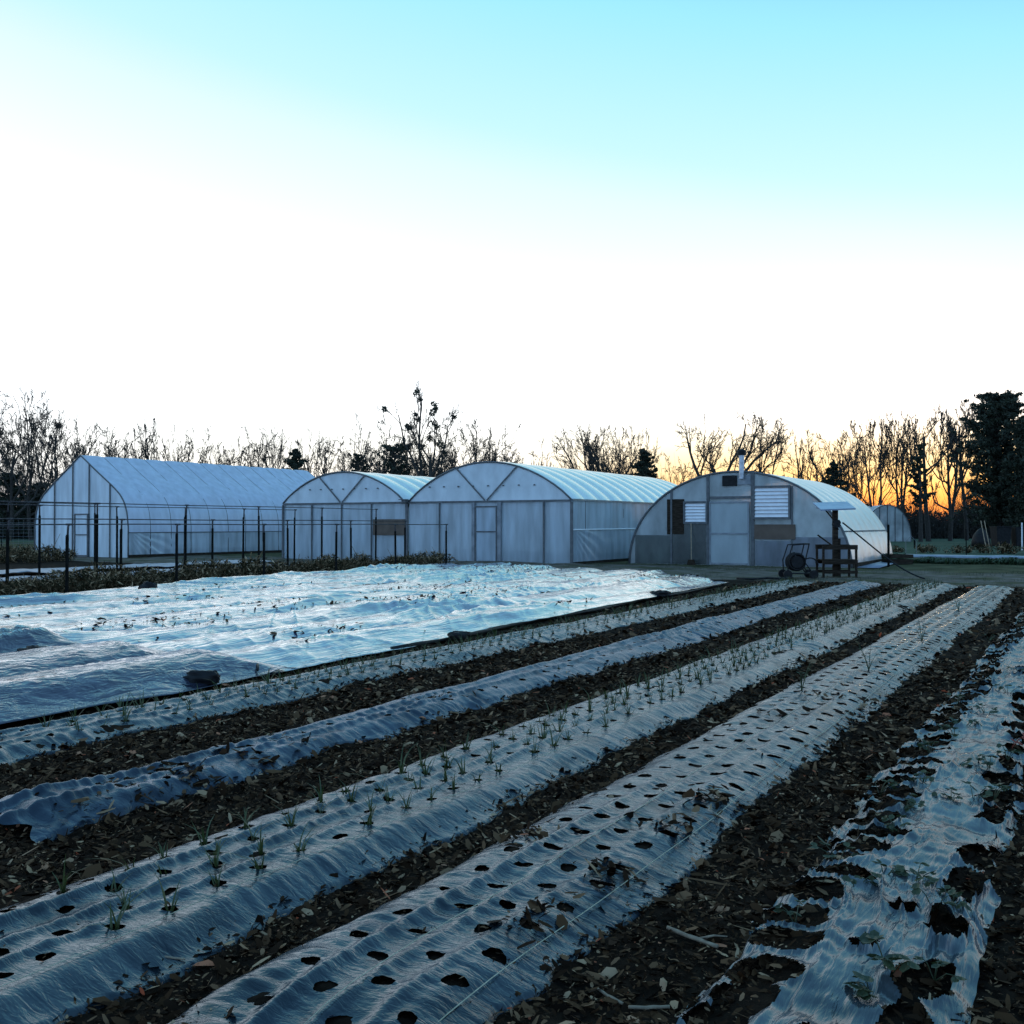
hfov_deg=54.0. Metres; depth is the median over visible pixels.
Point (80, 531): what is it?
door
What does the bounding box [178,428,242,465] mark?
bare tree
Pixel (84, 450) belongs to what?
bare tree
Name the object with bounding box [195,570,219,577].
dead plant
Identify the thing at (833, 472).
evergreen tree
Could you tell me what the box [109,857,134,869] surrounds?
onion seedling
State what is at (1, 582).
dead plant
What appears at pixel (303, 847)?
onion seedling
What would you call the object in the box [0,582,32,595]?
dead plant
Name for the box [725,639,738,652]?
onion seedling
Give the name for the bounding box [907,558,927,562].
leafy plant
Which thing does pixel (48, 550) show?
dead plant
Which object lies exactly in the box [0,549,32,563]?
dead plant
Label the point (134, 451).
bare tree
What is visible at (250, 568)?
dead plant
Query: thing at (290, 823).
onion seedling
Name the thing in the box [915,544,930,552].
dead plant
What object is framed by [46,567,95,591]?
dead plant
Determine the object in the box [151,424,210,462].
bare tree
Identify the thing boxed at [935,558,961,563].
leafy plant
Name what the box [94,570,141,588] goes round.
dead plant
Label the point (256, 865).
onion seedling
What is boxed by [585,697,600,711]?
onion seedling
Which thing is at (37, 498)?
evergreen tree
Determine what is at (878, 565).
ground sheet
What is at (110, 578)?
dead plant
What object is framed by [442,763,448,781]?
onion seedling
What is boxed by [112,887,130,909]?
onion seedling
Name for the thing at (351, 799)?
onion seedling
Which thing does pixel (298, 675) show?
onion seedling
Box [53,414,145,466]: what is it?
bare tree
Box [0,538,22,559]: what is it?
dead plant
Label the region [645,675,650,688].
onion seedling
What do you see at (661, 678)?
onion seedling
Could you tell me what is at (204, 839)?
onion seedling
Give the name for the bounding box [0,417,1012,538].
undergrowth
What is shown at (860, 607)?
onion shoots
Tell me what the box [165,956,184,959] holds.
stick
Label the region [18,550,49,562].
dead plant
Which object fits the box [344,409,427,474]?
bare tree
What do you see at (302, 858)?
string
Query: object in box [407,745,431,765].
onion seedling
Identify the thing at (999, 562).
leafy plant
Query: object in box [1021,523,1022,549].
field post
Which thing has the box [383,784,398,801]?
onion seedling
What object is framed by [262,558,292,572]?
dead plant
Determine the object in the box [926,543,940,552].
dead plant
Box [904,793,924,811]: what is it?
berry plant
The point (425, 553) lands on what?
dead plant
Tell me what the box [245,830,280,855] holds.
onion seedling
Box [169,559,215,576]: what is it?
dead plant
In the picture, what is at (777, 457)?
bare tree
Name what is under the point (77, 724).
onion seedling
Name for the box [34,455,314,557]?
greenhouse
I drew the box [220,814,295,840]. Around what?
onion seedling
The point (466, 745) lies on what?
onion seedling
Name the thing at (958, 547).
dead plant
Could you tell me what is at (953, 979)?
berry plant
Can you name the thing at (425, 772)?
onion seedling
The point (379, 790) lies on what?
onion seedling
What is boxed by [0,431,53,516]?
bare tree
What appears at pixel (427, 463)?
bare tree
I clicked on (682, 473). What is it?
bare tree
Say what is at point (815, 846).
berry plant
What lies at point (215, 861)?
onion seedling
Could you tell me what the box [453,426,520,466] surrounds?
bare tree
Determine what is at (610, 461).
bare tree
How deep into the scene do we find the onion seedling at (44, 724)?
7.12 m
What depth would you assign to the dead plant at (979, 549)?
52.23 m
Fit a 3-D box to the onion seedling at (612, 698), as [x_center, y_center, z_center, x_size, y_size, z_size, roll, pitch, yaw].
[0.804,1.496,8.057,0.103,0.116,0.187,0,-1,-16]
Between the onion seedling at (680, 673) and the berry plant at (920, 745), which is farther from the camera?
the onion seedling at (680, 673)
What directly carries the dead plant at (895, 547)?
on the ground at (960, 576)
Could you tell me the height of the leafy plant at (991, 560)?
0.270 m
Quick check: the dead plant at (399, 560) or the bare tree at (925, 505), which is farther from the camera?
the bare tree at (925, 505)
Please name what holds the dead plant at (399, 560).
on the ground at (960, 576)
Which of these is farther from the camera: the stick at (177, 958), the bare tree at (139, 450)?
the bare tree at (139, 450)
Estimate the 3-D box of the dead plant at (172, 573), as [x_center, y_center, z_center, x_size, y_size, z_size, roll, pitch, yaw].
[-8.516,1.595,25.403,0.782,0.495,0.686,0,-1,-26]
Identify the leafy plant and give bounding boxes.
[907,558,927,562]
[918,556,936,562]
[925,557,950,563]
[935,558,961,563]
[951,558,987,564]
[977,557,1001,563]
[993,558,1015,564]
[994,557,1019,564]
[1013,558,1023,564]
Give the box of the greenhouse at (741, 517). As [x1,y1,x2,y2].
[628,449,892,567]
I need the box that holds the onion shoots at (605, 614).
[435,576,805,645]
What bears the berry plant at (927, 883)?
on the mulch film at (818, 991)
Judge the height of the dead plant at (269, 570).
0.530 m
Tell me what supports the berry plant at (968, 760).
on the ground at (960, 576)
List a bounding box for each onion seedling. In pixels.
[34,711,53,726]
[44,854,90,893]
[63,880,165,936]
[73,716,83,729]
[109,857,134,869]
[110,870,132,891]
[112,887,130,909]
[114,694,123,706]
[120,706,130,721]
[122,693,139,714]
[126,688,146,707]
[149,842,178,858]
[153,871,181,911]
[192,814,214,845]
[196,838,221,866]
[203,852,264,868]
[204,860,225,886]
[205,836,236,855]
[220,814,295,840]
[237,807,259,828]
[240,678,260,696]
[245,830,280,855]
[261,671,277,683]
[274,800,299,826]
[276,820,322,851]
[294,668,301,677]
[296,795,348,813]
[306,777,323,802]
[329,803,376,824]
[341,780,357,802]
[344,764,416,791]
[363,788,383,811]
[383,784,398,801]
[390,743,416,773]
[397,788,412,808]
[401,772,420,788]
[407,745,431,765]
[418,752,437,774]
[429,785,441,799]
[432,745,455,768]
[432,747,451,757]
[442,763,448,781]
[450,756,464,773]
[451,774,454,789]
[459,730,473,749]
[476,721,508,735]
[480,736,507,762]
[524,723,534,733]
[526,735,540,752]
[537,722,548,738]
[547,724,563,745]
[551,712,567,731]
[552,709,568,720]
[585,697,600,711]
[597,709,616,727]
[608,693,615,703]
[612,696,633,713]
[617,680,639,698]
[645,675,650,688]
[654,667,667,685]
[673,660,683,678]
[690,664,708,678]
[697,670,707,684]
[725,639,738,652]
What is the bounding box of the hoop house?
[868,505,911,541]
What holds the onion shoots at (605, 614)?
on the mulch film at (14, 746)
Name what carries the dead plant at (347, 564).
on the ground at (960, 576)
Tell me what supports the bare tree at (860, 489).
on the ground at (960, 576)
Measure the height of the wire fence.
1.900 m
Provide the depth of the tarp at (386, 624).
16.06 m
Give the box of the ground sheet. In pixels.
[858,562,892,567]
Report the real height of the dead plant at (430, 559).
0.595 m
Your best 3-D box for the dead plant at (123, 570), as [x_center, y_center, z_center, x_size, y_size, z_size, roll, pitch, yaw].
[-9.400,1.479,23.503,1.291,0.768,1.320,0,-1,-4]
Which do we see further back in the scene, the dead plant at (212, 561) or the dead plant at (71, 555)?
the dead plant at (71, 555)
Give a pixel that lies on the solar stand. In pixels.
(836, 547)
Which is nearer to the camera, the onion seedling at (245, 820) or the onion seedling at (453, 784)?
the onion seedling at (245, 820)
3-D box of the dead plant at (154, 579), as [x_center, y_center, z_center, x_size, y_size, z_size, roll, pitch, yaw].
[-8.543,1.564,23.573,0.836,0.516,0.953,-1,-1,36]
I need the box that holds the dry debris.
[0,563,698,641]
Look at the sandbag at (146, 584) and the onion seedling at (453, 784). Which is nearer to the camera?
the onion seedling at (453, 784)
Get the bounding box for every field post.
[887,524,889,566]
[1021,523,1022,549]
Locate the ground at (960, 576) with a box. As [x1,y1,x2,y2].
[0,538,1023,1023]
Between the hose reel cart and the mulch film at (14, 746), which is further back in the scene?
the hose reel cart
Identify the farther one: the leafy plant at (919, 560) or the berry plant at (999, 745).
the leafy plant at (919, 560)
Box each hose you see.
[736,577,792,579]
[842,522,924,578]
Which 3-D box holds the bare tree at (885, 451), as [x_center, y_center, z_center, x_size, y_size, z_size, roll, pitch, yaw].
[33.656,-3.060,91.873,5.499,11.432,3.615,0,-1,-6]
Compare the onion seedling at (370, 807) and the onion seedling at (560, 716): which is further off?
the onion seedling at (560, 716)
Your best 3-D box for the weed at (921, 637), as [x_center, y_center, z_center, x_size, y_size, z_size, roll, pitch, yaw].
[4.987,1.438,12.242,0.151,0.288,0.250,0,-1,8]
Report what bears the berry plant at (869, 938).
on the mulch film at (818, 991)
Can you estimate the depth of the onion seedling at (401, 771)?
5.78 m
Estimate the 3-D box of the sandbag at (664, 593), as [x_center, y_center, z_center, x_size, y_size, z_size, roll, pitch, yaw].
[2.986,1.644,20.219,0.441,0.153,0.338,0,-1,10]
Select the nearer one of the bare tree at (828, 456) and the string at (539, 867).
the string at (539, 867)
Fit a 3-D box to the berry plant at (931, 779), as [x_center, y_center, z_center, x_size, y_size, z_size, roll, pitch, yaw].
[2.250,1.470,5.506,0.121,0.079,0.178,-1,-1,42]
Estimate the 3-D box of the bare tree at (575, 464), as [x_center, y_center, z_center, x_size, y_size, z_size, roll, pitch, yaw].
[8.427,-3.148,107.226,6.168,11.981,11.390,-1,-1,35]
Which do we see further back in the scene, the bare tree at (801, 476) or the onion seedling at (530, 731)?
the bare tree at (801, 476)
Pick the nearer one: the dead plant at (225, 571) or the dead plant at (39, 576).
the dead plant at (39, 576)
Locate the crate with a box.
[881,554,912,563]
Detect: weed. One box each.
[797,662,812,690]
[856,638,875,669]
[915,618,928,641]
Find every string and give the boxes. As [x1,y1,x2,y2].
[0,680,718,986]
[304,641,906,1023]
[438,618,970,1021]
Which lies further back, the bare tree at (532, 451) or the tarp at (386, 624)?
the bare tree at (532, 451)
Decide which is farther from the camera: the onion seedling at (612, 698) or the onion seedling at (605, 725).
the onion seedling at (612, 698)
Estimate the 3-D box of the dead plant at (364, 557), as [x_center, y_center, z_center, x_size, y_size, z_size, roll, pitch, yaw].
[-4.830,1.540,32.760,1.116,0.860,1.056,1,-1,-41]
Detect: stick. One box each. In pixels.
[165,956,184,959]
[597,988,623,1004]
[628,1005,669,1009]
[666,925,726,948]
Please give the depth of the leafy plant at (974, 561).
37.47 m
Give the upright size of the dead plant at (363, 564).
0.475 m
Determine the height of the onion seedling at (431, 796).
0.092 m
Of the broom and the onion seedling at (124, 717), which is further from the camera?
the broom
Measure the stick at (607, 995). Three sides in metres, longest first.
0.112 x 0.016 x 0.014 m
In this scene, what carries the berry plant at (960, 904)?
on the ground at (960, 576)
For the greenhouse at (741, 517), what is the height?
4.232 m
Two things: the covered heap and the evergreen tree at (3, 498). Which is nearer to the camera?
the covered heap
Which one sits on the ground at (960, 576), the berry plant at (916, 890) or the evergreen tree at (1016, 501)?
the evergreen tree at (1016, 501)
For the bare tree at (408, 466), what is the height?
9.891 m
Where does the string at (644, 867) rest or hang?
on the mulch film at (418, 989)
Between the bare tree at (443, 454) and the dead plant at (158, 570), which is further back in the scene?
the bare tree at (443, 454)
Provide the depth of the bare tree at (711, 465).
92.20 m
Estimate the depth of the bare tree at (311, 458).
107.96 m
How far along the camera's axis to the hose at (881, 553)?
27.85 m
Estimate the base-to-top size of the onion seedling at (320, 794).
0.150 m
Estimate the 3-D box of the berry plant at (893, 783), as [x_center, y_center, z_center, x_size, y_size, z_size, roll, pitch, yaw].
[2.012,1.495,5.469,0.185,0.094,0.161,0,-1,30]
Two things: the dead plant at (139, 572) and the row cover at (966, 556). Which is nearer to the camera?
the dead plant at (139, 572)
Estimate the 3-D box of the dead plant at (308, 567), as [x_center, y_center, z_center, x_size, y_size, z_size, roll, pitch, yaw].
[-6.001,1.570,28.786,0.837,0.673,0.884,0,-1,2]
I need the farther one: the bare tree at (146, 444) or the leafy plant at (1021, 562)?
the bare tree at (146, 444)
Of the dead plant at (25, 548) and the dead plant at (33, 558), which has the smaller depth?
the dead plant at (33, 558)
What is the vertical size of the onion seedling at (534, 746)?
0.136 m
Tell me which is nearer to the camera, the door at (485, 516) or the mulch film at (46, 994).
the mulch film at (46, 994)
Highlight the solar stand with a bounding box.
[813,501,857,577]
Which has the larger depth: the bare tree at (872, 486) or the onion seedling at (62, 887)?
the bare tree at (872, 486)
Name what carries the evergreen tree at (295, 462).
on the ground at (960, 576)
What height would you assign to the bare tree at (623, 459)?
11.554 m
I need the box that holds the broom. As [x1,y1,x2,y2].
[687,528,695,564]
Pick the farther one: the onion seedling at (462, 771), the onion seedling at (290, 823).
the onion seedling at (462, 771)
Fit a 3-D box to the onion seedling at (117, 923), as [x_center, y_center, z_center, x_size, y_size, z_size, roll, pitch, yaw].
[-1.419,1.414,3.567,0.091,0.171,0.484,0,-1,28]
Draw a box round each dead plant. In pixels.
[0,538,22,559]
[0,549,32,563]
[0,574,38,593]
[0,577,17,593]
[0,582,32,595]
[9,574,47,593]
[10,575,53,594]
[15,542,47,558]
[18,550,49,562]
[26,568,76,592]
[30,573,64,592]
[31,535,64,560]
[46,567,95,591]
[53,547,78,560]
[71,568,116,589]
[72,578,104,591]
[83,559,135,585]
[83,571,128,589]
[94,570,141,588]
[125,565,173,585]
[126,567,149,584]
[134,568,166,583]
[161,566,185,581]
[167,564,204,582]
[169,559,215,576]
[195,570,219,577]
[198,559,232,574]
[204,559,246,576]
[226,550,266,576]
[253,564,283,574]
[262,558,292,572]
[270,554,307,571]
[279,565,309,571]
[293,555,315,571]
[304,553,338,562]
[307,556,344,571]
[331,557,355,570]
[342,559,360,568]
[352,547,381,566]
[356,560,376,566]
[366,556,393,563]
[366,559,388,564]
[385,554,421,564]
[387,550,413,564]
[410,554,432,563]
[412,549,442,562]
[418,557,441,564]
[424,552,440,563]
[427,547,457,563]
[892,545,900,552]
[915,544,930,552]
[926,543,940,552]
[944,544,963,552]
[954,544,972,552]
[971,543,991,552]
[985,541,1010,553]
[999,544,1023,553]
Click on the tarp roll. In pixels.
(420, 643)
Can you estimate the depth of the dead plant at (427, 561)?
34.20 m
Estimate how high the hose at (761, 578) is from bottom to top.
0.061 m
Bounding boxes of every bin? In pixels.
[989,526,1011,545]
[1011,527,1023,545]
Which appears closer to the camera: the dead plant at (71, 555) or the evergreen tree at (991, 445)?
the dead plant at (71, 555)
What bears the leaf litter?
on the ground at (960, 576)
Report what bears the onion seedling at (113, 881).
on the ground at (960, 576)
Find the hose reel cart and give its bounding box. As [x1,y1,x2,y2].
[778,543,818,578]
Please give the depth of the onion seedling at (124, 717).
7.31 m
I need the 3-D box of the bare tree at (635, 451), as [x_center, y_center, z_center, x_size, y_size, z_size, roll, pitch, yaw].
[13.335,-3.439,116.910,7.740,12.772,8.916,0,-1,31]
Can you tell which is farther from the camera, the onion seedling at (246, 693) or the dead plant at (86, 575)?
the dead plant at (86, 575)
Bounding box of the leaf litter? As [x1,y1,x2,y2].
[0,667,962,985]
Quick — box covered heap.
[971,528,990,546]
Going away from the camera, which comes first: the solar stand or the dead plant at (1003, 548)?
the solar stand
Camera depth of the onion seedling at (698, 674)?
9.35 m
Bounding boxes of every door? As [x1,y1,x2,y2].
[74,514,87,556]
[475,506,496,560]
[709,501,749,565]
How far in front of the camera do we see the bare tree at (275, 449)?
115.69 m
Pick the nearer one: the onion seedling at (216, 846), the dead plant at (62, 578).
the onion seedling at (216, 846)
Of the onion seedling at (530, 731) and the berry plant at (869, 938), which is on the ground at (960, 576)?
the onion seedling at (530, 731)
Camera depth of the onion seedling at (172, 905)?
3.73 m
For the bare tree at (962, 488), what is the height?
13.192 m
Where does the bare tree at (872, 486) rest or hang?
on the ground at (960, 576)
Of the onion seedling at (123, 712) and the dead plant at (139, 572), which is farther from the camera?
the dead plant at (139, 572)
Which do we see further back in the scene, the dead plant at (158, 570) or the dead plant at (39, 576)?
the dead plant at (158, 570)
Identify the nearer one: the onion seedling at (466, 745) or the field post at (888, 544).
the onion seedling at (466, 745)
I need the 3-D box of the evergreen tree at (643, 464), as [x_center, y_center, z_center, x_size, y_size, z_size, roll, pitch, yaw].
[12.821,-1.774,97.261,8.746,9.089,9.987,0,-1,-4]
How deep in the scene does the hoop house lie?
87.90 m
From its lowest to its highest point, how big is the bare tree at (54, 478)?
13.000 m
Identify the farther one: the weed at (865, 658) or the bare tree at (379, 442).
the bare tree at (379, 442)
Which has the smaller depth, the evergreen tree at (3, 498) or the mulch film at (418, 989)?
the mulch film at (418, 989)
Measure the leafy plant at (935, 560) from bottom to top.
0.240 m
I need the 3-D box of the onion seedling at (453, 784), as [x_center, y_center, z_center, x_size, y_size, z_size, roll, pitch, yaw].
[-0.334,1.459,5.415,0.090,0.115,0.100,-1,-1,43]
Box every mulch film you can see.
[0,579,812,766]
[0,580,880,843]
[0,582,957,1023]
[168,585,1017,1023]
[676,612,1023,1023]
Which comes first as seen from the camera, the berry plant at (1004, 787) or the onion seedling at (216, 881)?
the onion seedling at (216, 881)
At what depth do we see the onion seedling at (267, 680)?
9.04 m
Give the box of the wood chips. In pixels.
[0,580,1023,1023]
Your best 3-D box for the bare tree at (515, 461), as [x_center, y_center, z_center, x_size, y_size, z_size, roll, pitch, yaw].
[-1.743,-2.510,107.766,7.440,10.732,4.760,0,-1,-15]
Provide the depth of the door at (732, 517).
36.45 m
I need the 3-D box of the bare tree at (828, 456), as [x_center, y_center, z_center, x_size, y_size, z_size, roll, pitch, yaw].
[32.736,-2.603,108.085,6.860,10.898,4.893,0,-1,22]
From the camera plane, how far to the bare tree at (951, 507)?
89.71 m
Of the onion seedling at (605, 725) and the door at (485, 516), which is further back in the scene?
the door at (485, 516)
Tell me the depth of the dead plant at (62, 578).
21.34 m
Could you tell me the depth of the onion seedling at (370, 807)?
5.00 m
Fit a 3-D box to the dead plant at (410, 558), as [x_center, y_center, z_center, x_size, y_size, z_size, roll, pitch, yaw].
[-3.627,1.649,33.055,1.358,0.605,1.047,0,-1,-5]
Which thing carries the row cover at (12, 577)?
on the ground at (960, 576)
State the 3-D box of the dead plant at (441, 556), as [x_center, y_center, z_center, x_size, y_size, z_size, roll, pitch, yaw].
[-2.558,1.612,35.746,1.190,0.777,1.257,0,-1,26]
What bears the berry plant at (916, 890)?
on the mulch film at (818, 991)
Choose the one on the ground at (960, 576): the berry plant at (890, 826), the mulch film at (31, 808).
the mulch film at (31, 808)
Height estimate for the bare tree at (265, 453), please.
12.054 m
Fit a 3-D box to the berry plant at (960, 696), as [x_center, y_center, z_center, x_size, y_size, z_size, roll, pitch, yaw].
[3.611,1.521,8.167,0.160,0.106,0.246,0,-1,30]
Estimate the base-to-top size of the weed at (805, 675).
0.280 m
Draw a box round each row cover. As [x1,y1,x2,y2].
[0,560,275,573]
[0,564,269,580]
[912,554,1023,558]
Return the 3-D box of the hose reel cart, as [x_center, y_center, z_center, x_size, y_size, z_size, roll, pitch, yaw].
[8.002,1.355,27.985,1.017,0.976,0.600,0,-1,0]
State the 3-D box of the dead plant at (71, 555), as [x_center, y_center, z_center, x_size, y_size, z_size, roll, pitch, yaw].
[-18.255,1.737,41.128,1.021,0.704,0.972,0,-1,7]
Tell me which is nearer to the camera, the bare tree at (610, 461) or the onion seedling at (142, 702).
the onion seedling at (142, 702)
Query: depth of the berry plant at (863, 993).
3.04 m
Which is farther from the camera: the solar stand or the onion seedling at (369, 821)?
the solar stand
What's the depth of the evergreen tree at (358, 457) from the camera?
99.78 m
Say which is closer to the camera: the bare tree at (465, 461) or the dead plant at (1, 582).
the dead plant at (1, 582)
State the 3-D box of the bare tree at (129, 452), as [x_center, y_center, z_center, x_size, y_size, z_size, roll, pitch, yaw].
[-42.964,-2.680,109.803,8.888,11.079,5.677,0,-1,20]
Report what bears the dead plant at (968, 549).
on the ground at (960, 576)
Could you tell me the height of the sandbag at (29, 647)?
0.157 m
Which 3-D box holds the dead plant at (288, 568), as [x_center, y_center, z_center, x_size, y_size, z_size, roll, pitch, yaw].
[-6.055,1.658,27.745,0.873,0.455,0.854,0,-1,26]
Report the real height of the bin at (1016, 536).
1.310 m
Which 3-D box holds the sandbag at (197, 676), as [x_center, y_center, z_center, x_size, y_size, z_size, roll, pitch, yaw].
[-2.837,1.500,9.134,0.362,0.135,0.219,0,-1,-10]
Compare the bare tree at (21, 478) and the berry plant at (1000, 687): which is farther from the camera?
the bare tree at (21, 478)
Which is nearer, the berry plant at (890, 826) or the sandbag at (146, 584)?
the berry plant at (890, 826)
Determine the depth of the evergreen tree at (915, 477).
85.96 m
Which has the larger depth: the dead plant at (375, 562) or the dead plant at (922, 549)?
the dead plant at (922, 549)
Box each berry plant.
[773,900,805,922]
[809,835,858,865]
[841,872,881,885]
[844,971,877,999]
[859,930,920,976]
[866,775,898,794]
[872,859,908,875]
[881,814,911,834]
[895,862,938,886]
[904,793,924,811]
[908,769,934,782]
[910,882,957,911]
[913,956,966,982]
[916,739,937,753]
[931,787,962,800]
[937,724,958,736]
[937,885,970,910]
[946,693,964,705]
[947,758,971,766]
[949,717,981,725]
[960,780,994,799]
[973,703,997,712]
[975,754,996,767]
[992,784,1012,800]
[994,684,1022,692]
[996,743,1022,760]
[1011,732,1023,747]
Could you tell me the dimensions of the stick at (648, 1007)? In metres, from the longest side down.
0.132 x 0.017 x 0.014 m
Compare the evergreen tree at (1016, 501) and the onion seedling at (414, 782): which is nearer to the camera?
the onion seedling at (414, 782)
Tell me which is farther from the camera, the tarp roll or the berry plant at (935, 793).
the tarp roll
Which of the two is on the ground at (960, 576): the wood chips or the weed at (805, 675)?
the wood chips
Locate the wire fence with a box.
[0,517,34,547]
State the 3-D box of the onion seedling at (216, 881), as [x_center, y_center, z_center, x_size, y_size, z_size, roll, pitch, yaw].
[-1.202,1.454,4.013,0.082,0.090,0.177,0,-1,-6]
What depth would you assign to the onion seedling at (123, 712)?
7.48 m
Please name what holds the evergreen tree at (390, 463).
on the ground at (960, 576)
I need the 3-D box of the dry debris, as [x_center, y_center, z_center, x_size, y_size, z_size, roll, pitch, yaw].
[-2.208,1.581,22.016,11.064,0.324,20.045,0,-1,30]
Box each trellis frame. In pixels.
[0,501,377,573]
[0,504,296,575]
[0,518,406,586]
[0,523,447,592]
[7,502,96,565]
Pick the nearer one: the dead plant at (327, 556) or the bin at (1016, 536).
the dead plant at (327, 556)
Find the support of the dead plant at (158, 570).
on the ground at (960, 576)
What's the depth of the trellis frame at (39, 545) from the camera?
30.45 m
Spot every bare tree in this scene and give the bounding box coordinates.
[0,387,54,540]
[0,395,77,539]
[0,398,23,467]
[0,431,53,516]
[12,397,97,494]
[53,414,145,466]
[62,434,107,464]
[63,433,130,467]
[95,426,152,458]
[103,436,158,459]
[125,431,149,458]
[133,418,159,459]
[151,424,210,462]
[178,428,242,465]
[217,425,272,466]
[240,425,328,474]
[241,427,302,468]
[295,429,331,476]
[303,436,372,474]
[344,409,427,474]
[371,432,417,475]
[377,380,462,476]
[380,437,435,475]
[413,447,440,476]
[427,433,456,475]
[428,417,521,466]
[442,445,485,471]
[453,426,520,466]
[470,443,522,462]
[518,438,551,466]
[551,425,619,471]
[555,425,653,475]
[583,451,629,474]
[597,426,660,475]
[612,431,661,476]
[657,452,694,484]
[675,411,787,478]
[720,416,793,473]
[781,435,806,478]
[782,438,850,490]
[802,428,865,487]
[812,433,858,492]
[834,432,922,505]
[843,438,888,501]
[849,416,909,506]
[865,410,924,512]
[896,404,957,540]
[925,407,976,540]
[940,399,979,539]
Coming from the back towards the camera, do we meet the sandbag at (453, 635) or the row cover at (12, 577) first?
the row cover at (12, 577)
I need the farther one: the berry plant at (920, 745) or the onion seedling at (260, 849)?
the berry plant at (920, 745)
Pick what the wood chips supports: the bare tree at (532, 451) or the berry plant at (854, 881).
the berry plant at (854, 881)
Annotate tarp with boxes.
[0,562,726,677]
[0,625,293,723]
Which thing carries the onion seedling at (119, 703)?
on the ground at (960, 576)
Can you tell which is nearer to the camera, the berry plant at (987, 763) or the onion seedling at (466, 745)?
the berry plant at (987, 763)
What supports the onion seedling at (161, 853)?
on the ground at (960, 576)
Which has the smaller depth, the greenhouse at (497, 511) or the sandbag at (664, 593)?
the sandbag at (664, 593)
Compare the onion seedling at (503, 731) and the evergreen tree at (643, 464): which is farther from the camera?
the evergreen tree at (643, 464)
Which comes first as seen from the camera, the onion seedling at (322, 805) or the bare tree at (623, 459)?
the onion seedling at (322, 805)
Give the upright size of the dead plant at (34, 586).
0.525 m
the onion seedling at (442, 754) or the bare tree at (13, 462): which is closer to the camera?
the onion seedling at (442, 754)
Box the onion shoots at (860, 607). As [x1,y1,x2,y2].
[784,578,942,633]
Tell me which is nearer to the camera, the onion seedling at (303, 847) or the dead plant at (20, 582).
the onion seedling at (303, 847)
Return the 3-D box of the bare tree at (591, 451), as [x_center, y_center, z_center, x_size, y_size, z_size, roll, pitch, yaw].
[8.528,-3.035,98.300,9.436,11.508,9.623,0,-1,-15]
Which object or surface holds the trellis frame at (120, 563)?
on the ground at (960, 576)
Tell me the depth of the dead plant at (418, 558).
35.54 m
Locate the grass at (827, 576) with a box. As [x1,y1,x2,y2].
[459,560,1023,587]
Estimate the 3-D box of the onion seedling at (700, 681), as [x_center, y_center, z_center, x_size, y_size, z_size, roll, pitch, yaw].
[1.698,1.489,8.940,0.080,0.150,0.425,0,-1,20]
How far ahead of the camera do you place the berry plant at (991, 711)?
7.57 m
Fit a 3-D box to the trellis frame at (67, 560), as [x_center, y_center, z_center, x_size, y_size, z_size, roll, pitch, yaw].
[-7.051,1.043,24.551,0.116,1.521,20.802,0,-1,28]
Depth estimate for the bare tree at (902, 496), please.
93.98 m
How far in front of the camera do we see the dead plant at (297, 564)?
28.36 m
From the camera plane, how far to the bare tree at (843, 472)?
106.88 m
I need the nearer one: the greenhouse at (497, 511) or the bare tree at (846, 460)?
the greenhouse at (497, 511)
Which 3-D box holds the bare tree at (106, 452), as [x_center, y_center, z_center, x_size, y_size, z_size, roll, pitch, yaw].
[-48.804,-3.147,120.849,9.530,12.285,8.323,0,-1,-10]
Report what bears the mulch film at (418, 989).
on the ground at (960, 576)
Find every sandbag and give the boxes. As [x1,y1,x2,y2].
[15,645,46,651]
[138,581,156,588]
[183,670,220,684]
[447,631,470,639]
[650,590,670,597]
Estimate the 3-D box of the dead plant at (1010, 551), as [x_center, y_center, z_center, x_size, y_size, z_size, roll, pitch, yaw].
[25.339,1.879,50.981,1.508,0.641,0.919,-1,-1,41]
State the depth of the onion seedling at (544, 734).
6.63 m
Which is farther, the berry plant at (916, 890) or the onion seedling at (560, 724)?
the onion seedling at (560, 724)
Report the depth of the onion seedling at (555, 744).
6.47 m
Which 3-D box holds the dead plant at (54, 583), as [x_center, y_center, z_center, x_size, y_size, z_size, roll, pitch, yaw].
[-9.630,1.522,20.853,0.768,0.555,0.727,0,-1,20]
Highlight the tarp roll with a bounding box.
[390,584,720,650]
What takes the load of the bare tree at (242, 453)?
on the ground at (960, 576)
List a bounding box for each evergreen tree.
[0,472,31,535]
[20,482,49,535]
[282,448,306,469]
[350,453,368,471]
[368,444,420,475]
[627,447,660,478]
[820,461,856,497]
[904,441,936,541]
[946,390,1023,529]
[1000,418,1023,526]
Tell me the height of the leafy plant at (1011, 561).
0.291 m
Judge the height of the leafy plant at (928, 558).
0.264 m
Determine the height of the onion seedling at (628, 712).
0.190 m
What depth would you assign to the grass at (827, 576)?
30.41 m
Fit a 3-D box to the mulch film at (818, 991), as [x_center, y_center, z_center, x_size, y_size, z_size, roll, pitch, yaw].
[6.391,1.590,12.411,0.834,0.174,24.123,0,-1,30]
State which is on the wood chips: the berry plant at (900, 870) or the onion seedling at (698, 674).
the berry plant at (900, 870)
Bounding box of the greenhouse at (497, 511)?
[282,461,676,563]
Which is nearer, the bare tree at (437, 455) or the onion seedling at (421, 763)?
the onion seedling at (421, 763)
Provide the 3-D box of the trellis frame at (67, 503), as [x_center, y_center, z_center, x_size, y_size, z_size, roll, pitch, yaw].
[-18.230,0.728,27.400,0.108,2.221,16.140,0,-1,30]
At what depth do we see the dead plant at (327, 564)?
29.10 m
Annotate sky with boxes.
[0,0,1023,515]

